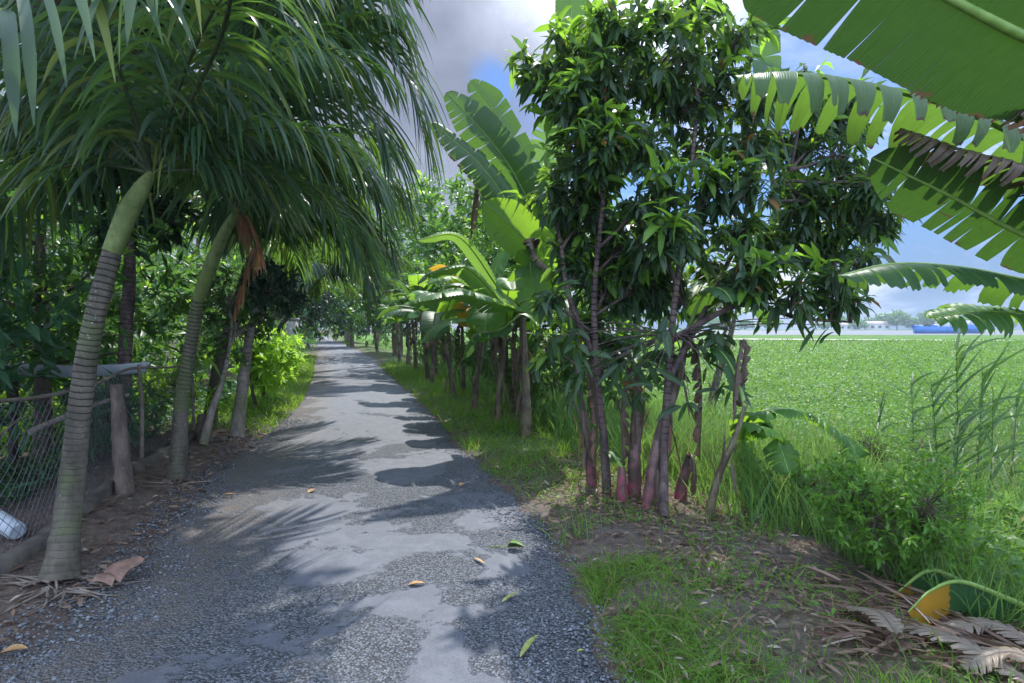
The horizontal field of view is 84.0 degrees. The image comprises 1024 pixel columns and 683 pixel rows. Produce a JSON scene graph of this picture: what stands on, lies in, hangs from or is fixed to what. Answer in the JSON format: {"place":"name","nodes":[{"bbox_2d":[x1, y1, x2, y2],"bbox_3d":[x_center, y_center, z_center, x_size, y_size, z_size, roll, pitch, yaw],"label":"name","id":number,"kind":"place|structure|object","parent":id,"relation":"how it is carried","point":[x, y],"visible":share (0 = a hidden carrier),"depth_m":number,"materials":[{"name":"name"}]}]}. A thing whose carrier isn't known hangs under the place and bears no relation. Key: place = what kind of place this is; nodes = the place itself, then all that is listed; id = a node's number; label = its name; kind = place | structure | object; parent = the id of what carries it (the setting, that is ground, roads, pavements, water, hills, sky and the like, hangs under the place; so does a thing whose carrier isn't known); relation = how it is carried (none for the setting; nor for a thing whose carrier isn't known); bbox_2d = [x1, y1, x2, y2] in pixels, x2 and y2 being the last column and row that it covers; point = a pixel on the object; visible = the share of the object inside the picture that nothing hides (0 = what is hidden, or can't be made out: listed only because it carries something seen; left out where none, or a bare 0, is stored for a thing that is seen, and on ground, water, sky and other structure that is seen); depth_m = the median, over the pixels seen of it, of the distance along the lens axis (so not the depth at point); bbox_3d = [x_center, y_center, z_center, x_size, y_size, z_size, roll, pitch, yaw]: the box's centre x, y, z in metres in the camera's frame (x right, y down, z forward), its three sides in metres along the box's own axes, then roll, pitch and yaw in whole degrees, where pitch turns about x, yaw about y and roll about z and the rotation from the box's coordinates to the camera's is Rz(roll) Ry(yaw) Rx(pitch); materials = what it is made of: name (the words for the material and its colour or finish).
{"place":"outdoors","nodes":[
{"label":"outdoors","id":0,"kind":"place"},
{"bbox_2d":[0,336,615,682],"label":"road","id":1,"kind":"structure","parent":0,"point":[337,562],"depth_m":3.61,"materials":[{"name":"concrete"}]},
{"bbox_2d":[91,555,143,585],"bbox_3d":[-2.442,1.422,3.540,0.174,0.095,0.264,0,1,20],"label":"palm sheath","id":2,"kind":"object","parent":1,"relation":"on","point":[117,571],"visible":1,"depth_m":3.49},
{"bbox_2d":[0,421,267,640],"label":"leaf litter","id":3,"kind":"object","parent":1,"relation":"on","point":[90,551],"visible":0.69,"depth_m":4.62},
{"bbox_2d":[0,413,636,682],"bbox_3d":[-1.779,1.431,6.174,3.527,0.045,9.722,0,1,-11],"label":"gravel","id":4,"kind":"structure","parent":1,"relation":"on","point":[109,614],"depth_m":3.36,"materials":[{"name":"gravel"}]},
{"bbox_2d":[0,329,1023,682],"bbox_3d":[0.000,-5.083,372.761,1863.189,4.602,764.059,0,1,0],"label":"ground","id":5,"kind":"structure","parent":0,"point":[100,533],"depth_m":4.24,"materials":[{"name":"soil"}]},
{"bbox_2d":[0,509,26,539],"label":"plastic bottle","id":6,"kind":"object","parent":5,"relation":"on","point":[4,525],"visible":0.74,"depth_m":3.98,"materials":[{"name":"white plastic"}]},
{"bbox_2d":[0,196,91,454],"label":"leafy tree","id":7,"kind":"object","parent":5,"relation":"on","point":[34,332],"visible":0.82,"depth_m":5.32,"materials":[{"name":"green plant"}]},
{"bbox_2d":[0,377,136,456],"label":"bush","id":8,"kind":"object","parent":5,"relation":"on","point":[4,437],"visible":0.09,"depth_m":7.78,"materials":[{"name":"green plant"}]},
{"bbox_2d":[0,574,151,615],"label":"dead twigs","id":9,"kind":"object","parent":5,"relation":"on","point":[35,580],"visible":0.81,"depth_m":3.38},
{"bbox_2d":[4,362,148,475],"bbox_3d":[-5.181,0.920,6.624,1.900,1.372,0.300,0,1,0],"label":"shelter","id":10,"kind":"object","parent":5,"relation":"on","point":[101,371],"visible":0.32,"depth_m":6.58,"materials":[{"name":"wood"}]},
{"bbox_2d":[0,79,166,405],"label":"leafy tree","id":11,"kind":"object","parent":5,"relation":"on","point":[148,296],"visible":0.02,"depth_m":13.34,"materials":[{"name":"green plant"}]},
{"bbox_2d":[0,87,184,448],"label":"leafy tree","id":12,"kind":"object","parent":5,"relation":"on","point":[114,328],"visible":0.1,"depth_m":9.80,"materials":[{"name":"green plant"}]},
{"bbox_2d":[0,429,195,575],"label":"kerb","id":13,"kind":"structure","parent":5,"relation":"on","point":[23,551],"depth_m":4.62,"materials":[{"name":"concrete"}]},
{"bbox_2d":[0,364,194,553],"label":"wire fence","id":14,"kind":"object","parent":13,"relation":"on","point":[139,367],"visible":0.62,"depth_m":5.11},
{"bbox_2d":[27,393,129,434],"bbox_3d":[-4.160,0.686,5.516,0.060,0.259,1.029,0,1,11],"label":"wooden pole","id":15,"kind":"object","parent":14,"relation":"attached to","point":[40,426],"visible":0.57,"depth_m":5.21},
{"bbox_2d":[53,366,158,463],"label":"shrub","id":16,"kind":"object","parent":5,"relation":"on","point":[109,414],"visible":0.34,"depth_m":6.44,"materials":[{"name":"green plant"}]},
{"bbox_2d":[0,134,230,464],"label":"leafy tree","id":17,"kind":"object","parent":5,"relation":"on","point":[43,384],"visible":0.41,"depth_m":7.42,"materials":[{"name":"green plant"}]},
{"bbox_2d":[0,158,237,416],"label":"leafy tree","id":18,"kind":"object","parent":5,"relation":"on","point":[153,304],"visible":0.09,"depth_m":10.92,"materials":[{"name":"green plant"}]},
{"bbox_2d":[109,384,135,494],"bbox_3d":[-3.607,0.919,5.266,0.194,1.054,0.179,0,1,0],"label":"post","id":19,"kind":"object","parent":5,"relation":"on","point":[122,478],"visible":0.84,"depth_m":5.22,"materials":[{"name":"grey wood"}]},
{"bbox_2d":[4,182,242,399],"bbox_3d":[-10.002,-1.430,14.662,6.199,6.951,6.061,-1,2,-34],"label":"leafy tree","id":20,"kind":"object","parent":5,"relation":"on","point":[188,274],"visible":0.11,"depth_m":14.61,"materials":[{"name":"green plant"}]},
{"bbox_2d":[0,375,254,507],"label":"undergrowth","id":21,"kind":"object","parent":5,"relation":"on","point":[6,493],"visible":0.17,"depth_m":6.35,"materials":[{"name":"green plant"}]},
{"bbox_2d":[102,361,227,430],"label":"bush","id":22,"kind":"object","parent":5,"relation":"on","point":[206,397],"visible":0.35,"depth_m":8.19,"materials":[{"name":"green plant"}]},
{"bbox_2d":[144,473,219,492],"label":"dead twigs","id":23,"kind":"object","parent":5,"relation":"on","point":[169,482],"visible":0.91,"depth_m":5.68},
{"bbox_2d":[0,0,375,453],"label":"palm tree","id":24,"kind":"object","parent":5,"relation":"on","point":[128,306],"visible":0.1,"depth_m":6.87,"materials":[{"name":"green plant"}]},
{"bbox_2d":[0,0,408,581],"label":"palm tree","id":25,"kind":"object","parent":5,"relation":"on","point":[97,121],"visible":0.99,"depth_m":3.58,"materials":[{"name":"plant"}]},
{"bbox_2d":[135,187,302,380],"bbox_3d":[-11.152,-1.928,19.998,6.956,7.755,6.900,-1,2,-26],"label":"leafy tree","id":26,"kind":"object","parent":5,"relation":"on","point":[237,261],"visible":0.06,"depth_m":19.80,"materials":[{"name":"green plant"}]},
{"bbox_2d":[132,194,312,367],"bbox_3d":[-14.669,-2.753,26.888,9.031,9.508,7.532,1,2,30],"label":"leafy tree","id":27,"kind":"object","parent":5,"relation":"on","point":[234,257],"visible":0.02,"depth_m":26.90,"materials":[{"name":"green plant"}]},
{"bbox_2d":[179,262,278,445],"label":"leaning tree","id":28,"kind":"object","parent":5,"relation":"on","point":[214,321],"visible":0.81,"depth_m":8.20,"materials":[{"name":"green plant"}]},
{"bbox_2d":[0,0,458,481],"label":"palm tree","id":29,"kind":"object","parent":5,"relation":"on","point":[376,32],"visible":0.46,"depth_m":5.17,"materials":[{"name":"plant"}]},
{"bbox_2d":[163,353,316,438],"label":"roadside grass","id":30,"kind":"structure","parent":5,"relation":"on","point":[306,375],"depth_m":11.20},
{"bbox_2d":[80,140,423,424],"bbox_3d":[-3.565,-0.907,8.772,4.613,4.443,4.817,1,2,37],"label":"palm tree","id":31,"kind":"object","parent":5,"relation":"on","point":[281,244],"visible":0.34,"depth_m":8.28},
{"bbox_2d":[228,322,306,408],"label":"bush","id":32,"kind":"object","parent":5,"relation":"on","point":[275,360],"visible":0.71,"depth_m":10.62,"materials":[{"name":"green plant"}]},
{"bbox_2d":[230,321,307,396],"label":"bush","id":33,"kind":"object","parent":5,"relation":"on","point":[290,342],"visible":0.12,"depth_m":12.10,"materials":[{"name":"green plant"}]},
{"bbox_2d":[229,254,311,437],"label":"round tree","id":34,"kind":"object","parent":5,"relation":"on","point":[272,290],"visible":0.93,"depth_m":8.21,"materials":[{"name":"green plant"}]},
{"bbox_2d":[227,261,335,338],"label":"leafy tree","id":35,"kind":"object","parent":5,"relation":"on","point":[319,308],"visible":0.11,"depth_m":31.25,"materials":[{"name":"green plant"}]},
{"bbox_2d":[219,238,358,329],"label":"palm tree","id":36,"kind":"object","parent":5,"relation":"on","point":[350,288],"visible":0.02,"depth_m":22.43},
{"bbox_2d":[279,277,359,347],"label":"leafy tree","id":37,"kind":"object","parent":5,"relation":"on","point":[334,317],"visible":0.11,"depth_m":43.76,"materials":[{"name":"green plant"}]},
{"bbox_2d":[240,217,415,335],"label":"palm tree","id":38,"kind":"object","parent":5,"relation":"on","point":[321,271],"visible":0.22,"depth_m":16.36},
{"bbox_2d":[316,286,391,341],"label":"leafy tree","id":39,"kind":"object","parent":5,"relation":"on","point":[346,334],"visible":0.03,"depth_m":62.89,"materials":[{"name":"green plant"}]},
{"bbox_2d":[314,280,403,347],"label":"leafy tree","id":40,"kind":"object","parent":5,"relation":"on","point":[350,343],"visible":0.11,"depth_m":47.83,"materials":[{"name":"green plant"}]},
{"bbox_2d":[374,304,409,361],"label":"banana plant","id":41,"kind":"object","parent":5,"relation":"on","point":[395,319],"visible":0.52,"depth_m":25.49,"materials":[{"name":"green plant"}]},
{"bbox_2d":[338,247,453,353],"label":"leafy tree","id":42,"kind":"object","parent":5,"relation":"on","point":[379,326],"visible":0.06,"depth_m":36.15,"materials":[{"name":"green plant"}]},
{"bbox_2d":[324,208,468,355],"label":"leafy tree","id":43,"kind":"object","parent":5,"relation":"on","point":[372,314],"visible":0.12,"depth_m":31.50,"materials":[{"name":"green plant"}]},
{"bbox_2d":[377,300,418,364],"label":"banana plant","id":44,"kind":"object","parent":5,"relation":"on","point":[408,340],"visible":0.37,"depth_m":22.83,"materials":[{"name":"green plant"}]},
{"bbox_2d":[382,292,418,370],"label":"banana plant","id":45,"kind":"object","parent":5,"relation":"on","point":[413,325],"visible":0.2,"depth_m":20.26,"materials":[{"name":"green plant"}]},
{"bbox_2d":[380,274,442,379],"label":"banana plant","id":46,"kind":"object","parent":5,"relation":"on","point":[416,278],"visible":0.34,"depth_m":16.52,"materials":[{"name":"green plant"}]},
{"bbox_2d":[391,281,443,383],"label":"banana plant","id":47,"kind":"object","parent":5,"relation":"on","point":[410,315],"visible":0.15,"depth_m":15.89,"materials":[{"name":"green plant"}]},
{"bbox_2d":[376,290,460,395],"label":"banana plant","id":48,"kind":"object","parent":5,"relation":"on","point":[430,318],"visible":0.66,"depth_m":12.81,"materials":[{"name":"green plant"}]},
{"bbox_2d":[361,166,481,362],"bbox_3d":[-3.135,-3.008,23.544,7.054,8.169,6.582,0,1,0],"label":"leafy tree","id":49,"kind":"object","parent":5,"relation":"on","point":[428,250],"visible":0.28,"depth_m":22.72,"materials":[{"name":"green plant"}]},
{"bbox_2d":[414,281,466,391],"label":"banana plant","id":50,"kind":"object","parent":5,"relation":"on","point":[457,348],"visible":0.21,"depth_m":13.82,"materials":[{"name":"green plant"}]},
{"bbox_2d":[417,248,510,395],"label":"banana plant","id":51,"kind":"object","parent":5,"relation":"on","point":[505,255],"visible":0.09,"depth_m":12.00,"materials":[{"name":"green plant"}]},
{"bbox_2d":[427,264,507,409],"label":"banana plant","id":52,"kind":"object","parent":5,"relation":"on","point":[479,353],"visible":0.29,"depth_m":10.79,"materials":[{"name":"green plant"}]},
{"bbox_2d":[421,281,565,421],"bbox_3d":[-0.204,0.097,9.329,2.358,2.683,2.253,0,1,0],"label":"banana plant","id":53,"kind":"object","parent":5,"relation":"on","point":[508,288],"visible":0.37,"depth_m":9.11,"materials":[{"name":"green plant"}]},
{"bbox_2d":[410,160,577,366],"bbox_3d":[-0.171,-2.101,17.483,4.934,6.993,5.707,-1,2,-29],"label":"leafy tree","id":54,"kind":"object","parent":5,"relation":"on","point":[457,225],"visible":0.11,"depth_m":16.69,"materials":[{"name":"green plant"}]},
{"bbox_2d":[440,268,554,416],"bbox_3d":[-0.335,-0.118,9.914,2.120,2.930,2.428,-1,2,-36],"label":"banana plant","id":55,"kind":"object","parent":5,"relation":"on","point":[494,321],"visible":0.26,"depth_m":8.90,"materials":[{"name":"green plant"}]},
{"bbox_2d":[457,331,537,390],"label":"bush","id":56,"kind":"object","parent":5,"relation":"on","point":[470,360],"visible":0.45,"depth_m":13.44,"materials":[{"name":"green plant"}]},
{"bbox_2d":[408,79,589,437],"bbox_3d":[-0.105,-1.119,7.620,2.399,4.981,1.624,0,1,0],"label":"banana plant","id":57,"kind":"object","parent":5,"relation":"on","point":[489,122],"visible":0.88,"depth_m":7.70,"materials":[{"name":"green plant"}]},
{"bbox_2d":[426,155,588,349],"bbox_3d":[0.285,-1.457,13.169,3.956,5.841,4.506,-1,1,-22],"label":"leafy tree","id":58,"kind":"object","parent":5,"relation":"on","point":[495,248],"visible":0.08,"depth_m":12.54,"materials":[{"name":"green plant"}]},
{"bbox_2d":[487,346,608,415],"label":"bush","id":59,"kind":"object","parent":5,"relation":"on","point":[541,385],"visible":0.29,"depth_m":9.46,"materials":[{"name":"green plant"}]},
{"bbox_2d":[498,0,686,493],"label":"mango tree","id":60,"kind":"object","parent":5,"relation":"on","point":[590,94],"visible":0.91,"depth_m":5.17,"materials":[{"name":"green plant"}]},
{"bbox_2d":[559,299,636,486],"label":"banana plant","id":61,"kind":"object","parent":5,"relation":"on","point":[589,455],"visible":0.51,"depth_m":5.53,"materials":[{"name":"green plant"}]},
{"bbox_2d":[514,203,701,423],"bbox_3d":[1.505,-0.399,9.032,3.113,3.750,3.247,0,1,0],"label":"leafy tree","id":62,"kind":"object","parent":5,"relation":"on","point":[606,397],"visible":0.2,"depth_m":8.93,"materials":[{"name":"green plant"}]},
{"bbox_2d":[603,450,628,501],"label":"banana plant","id":63,"kind":"object","parent":5,"relation":"on","point":[614,457],"visible":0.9,"depth_m":5.08,"materials":[{"name":"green plant"}]},
{"bbox_2d":[551,0,688,401],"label":"banana plant","id":64,"kind":"object","parent":5,"relation":"on","point":[574,10],"visible":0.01,"depth_m":6.95,"materials":[{"name":"green plant"}]},
{"bbox_2d":[603,332,682,497],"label":"banana plant","id":65,"kind":"object","parent":5,"relation":"on","point":[632,441],"visible":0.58,"depth_m":5.26,"materials":[{"name":"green plant"}]},
{"bbox_2d":[674,452,696,501],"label":"banana plant","id":66,"kind":"object","parent":5,"relation":"on","point":[688,467],"visible":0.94,"depth_m":5.12,"materials":[{"name":"brown plant"}]},
{"bbox_2d":[355,338,1023,550],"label":"field crop","id":67,"kind":"object","parent":5,"relation":"on","point":[936,351],"visible":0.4,"depth_m":20.56,"materials":[{"name":"green plant"}]},
{"bbox_2d":[549,538,834,682],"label":"grass tuft","id":68,"kind":"object","parent":5,"relation":"on","point":[659,623],"visible":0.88,"depth_m":2.88,"materials":[{"name":"plant"}]},
{"bbox_2d":[379,360,1022,682],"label":"verge grass","id":69,"kind":"structure","parent":5,"relation":"on","point":[438,387],"depth_m":5.76,"materials":[{"name":"plant"}]},
{"bbox_2d":[641,280,772,510],"bbox_3d":[1.803,0.444,5.024,1.254,2.057,0.784,-1,2,-44],"label":"banana plant","id":70,"kind":"object","parent":5,"relation":"on","point":[697,302],"visible":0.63,"depth_m":4.97,"materials":[{"name":"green plant"}]},
{"bbox_2d":[412,348,1023,631],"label":"tall weeds","id":71,"kind":"object","parent":5,"relation":"on","point":[563,421],"visible":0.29,"depth_m":5.41,"materials":[{"name":"plant"}]},
{"bbox_2d":[418,352,1023,470],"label":"field weeds","id":72,"kind":"object","parent":5,"relation":"on","point":[847,365],"visible":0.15,"depth_m":18.81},
{"bbox_2d":[703,339,750,520],"bbox_3d":[1.700,0.855,4.661,0.451,1.753,0.418,-1,2,-35],"label":"trunk","id":73,"kind":"object","parent":5,"relation":"on","point":[736,377],"visible":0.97,"depth_m":4.56,"materials":[{"name":"brown plant"}]},
{"bbox_2d":[477,449,1014,682],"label":"leaf litter","id":74,"kind":"object","parent":5,"relation":"on","point":[798,601],"visible":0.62,"depth_m":3.50,"materials":[{"name":"plant"}]},
{"bbox_2d":[705,17,801,419],"bbox_3d":[3.609,-0.960,9.445,1.706,5.584,7.026,1,1,22],"label":"banana plant","id":75,"kind":"object","parent":5,"relation":"on","point":[759,65],"visible":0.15,"depth_m":6.42,"materials":[{"name":"green plant"}]},
{"bbox_2d":[599,0,922,517],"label":"mango tree","id":76,"kind":"object","parent":5,"relation":"on","point":[856,213],"visible":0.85,"depth_m":4.91,"materials":[{"name":"green plant"}]},
{"bbox_2d":[547,313,840,424],"bbox_3d":[1.578,0.188,4.989,2.549,1.029,0.992,0,1,0],"label":"drooping branch","id":77,"kind":"object","parent":76,"relation":"attached to","point":[662,333],"visible":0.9,"depth_m":4.84,"materials":[{"name":"green plant"}]},
{"bbox_2d":[500,456,1023,682],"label":"creeping weeds","id":78,"kind":"object","parent":5,"relation":"on","point":[833,610],"visible":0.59,"depth_m":3.53,"materials":[{"name":"green plant"}]},
{"bbox_2d":[555,391,1023,568],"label":"wispy weeds","id":79,"kind":"object","parent":5,"relation":"on","point":[996,436],"visible":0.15,"depth_m":6.42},
{"bbox_2d":[573,418,1023,630],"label":"slender weeds","id":80,"kind":"object","parent":5,"relation":"on","point":[987,560],"visible":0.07,"depth_m":3.86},
{"bbox_2d":[729,407,869,475],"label":"banana plant","id":81,"kind":"object","parent":5,"relation":"on","point":[756,425],"visible":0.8,"depth_m":4.91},
{"bbox_2d":[608,419,1023,598],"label":"ground cover","id":82,"kind":"object","parent":5,"relation":"on","point":[1016,561],"visible":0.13,"depth_m":3.89,"materials":[{"name":"green plant"}]},
{"bbox_2d":[757,452,874,507],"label":"bush","id":83,"kind":"object","parent":5,"relation":"on","point":[799,475],"visible":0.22,"depth_m":4.93,"materials":[{"name":"green plant"}]},
{"bbox_2d":[735,0,1023,198],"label":"banana plant","id":84,"kind":"object","parent":5,"relation":"on","point":[959,64],"visible":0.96,"depth_m":1.85,"materials":[{"name":"green plant"}]},
{"bbox_2d":[883,309,911,329],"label":"distant tree","id":85,"kind":"object","parent":5,"relation":"on","point":[896,318],"visible":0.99,"depth_m":580.17,"materials":[{"name":"green plant"}]},
{"bbox_2d":[775,566,1023,682],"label":"dry leaf strips","id":86,"kind":"object","parent":5,"relation":"on","point":[908,603],"visible":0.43,"depth_m":2.86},
{"bbox_2d":[844,606,903,637],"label":"fallen banana leaf","id":87,"kind":"object","parent":86,"relation":"on","point":[893,623],"visible":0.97,"depth_m":2.73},
{"bbox_2d":[935,617,1023,643],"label":"fallen banana leaf","id":88,"kind":"object","parent":86,"relation":"on","point":[1010,631],"visible":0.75,"depth_m":2.90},
{"bbox_2d":[796,449,1005,579],"bbox_3d":[2.506,1.104,3.735,1.336,0.874,1.015,-1,2,-43],"label":"bush","id":89,"kind":"object","parent":5,"relation":"on","point":[860,508],"visible":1,"depth_m":3.50,"materials":[{"name":"green plant"}]},
{"bbox_2d":[824,422,986,485],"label":"bush","id":90,"kind":"object","parent":5,"relation":"on","point":[866,445],"visible":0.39,"depth_m":6.96,"materials":[{"name":"green plant"}]},
{"bbox_2d":[881,371,951,460],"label":"reed","id":91,"kind":"object","parent":5,"relation":"on","point":[912,402],"visible":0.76,"depth_m":7.07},
{"bbox_2d":[889,568,961,600],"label":"fallen banana leaf","id":92,"kind":"object","parent":5,"relation":"on","point":[917,581],"visible":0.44,"depth_m":3.37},
{"bbox_2d":[838,144,1023,338],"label":"banana plant","id":93,"kind":"object","parent":5,"relation":"on","point":[926,190],"visible":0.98,"depth_m":2.56,"materials":[{"name":"green plant"}]},
{"bbox_2d":[895,355,973,479],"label":"reed","id":94,"kind":"object","parent":5,"relation":"on","point":[935,413],"visible":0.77,"depth_m":6.12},
{"bbox_2d":[903,315,1005,486],"bbox_3d":[4.630,0.766,6.085,0.898,2.224,0.923,-1,1,-21],"label":"reed","id":95,"kind":"object","parent":5,"relation":"on","point":[959,359],"visible":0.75,"depth_m":5.96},
{"bbox_2d":[922,390,995,486],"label":"reed","id":96,"kind":"object","parent":5,"relation":"on","point":[960,423],"visible":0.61,"depth_m":5.50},
{"bbox_2d":[900,622,1023,681],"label":"fallen banana leaf","id":97,"kind":"object","parent":5,"relation":"on","point":[967,645],"visible":0.8,"depth_m":2.69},
{"bbox_2d":[907,579,1023,628],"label":"fallen banana leaf","id":98,"kind":"object","parent":5,"relation":"on","point":[937,598],"visible":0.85,"depth_m":3.07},
{"bbox_2d":[935,334,1023,492],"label":"reed","id":99,"kind":"object","parent":5,"relation":"on","point":[986,374],"visible":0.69,"depth_m":5.91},
{"bbox_2d":[945,478,1023,554],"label":"bush","id":100,"kind":"object","parent":5,"relation":"on","point":[1018,510],"visible":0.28,"depth_m":4.80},
{"bbox_2d":[956,646,1023,675],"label":"fallen banana leaf","id":101,"kind":"object","parent":5,"relation":"on","point":[1002,653],"visible":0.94,"depth_m":2.59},
{"bbox_2d":[964,379,1023,505],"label":"reed","id":102,"kind":"object","parent":5,"relation":"on","point":[993,454],"visible":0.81,"depth_m":5.40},
{"bbox_2d":[976,370,1023,490],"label":"reed","id":103,"kind":"object","parent":5,"relation":"on","point":[1014,426],"visible":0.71,"depth_m":6.00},
{"bbox_2d":[0,0,1023,329],"label":"sky","id":104,"kind":"structure","parent":0,"point":[472,36],"materials":[{"name":"blue"}]},
{"bbox_2d":[554,330,1023,334],"bbox_3d":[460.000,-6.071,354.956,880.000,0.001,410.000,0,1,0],"label":"river water","id":105,"kind":"structure","parent":0,"point":[848,332],"depth_m":297.26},
{"bbox_2d":[912,322,961,333],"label":"blue boat","id":106,"kind":"object","parent":105,"relation":"on","point":[946,328],"visible":0.8,"depth_m":243.08,"materials":[{"name":"paint"}]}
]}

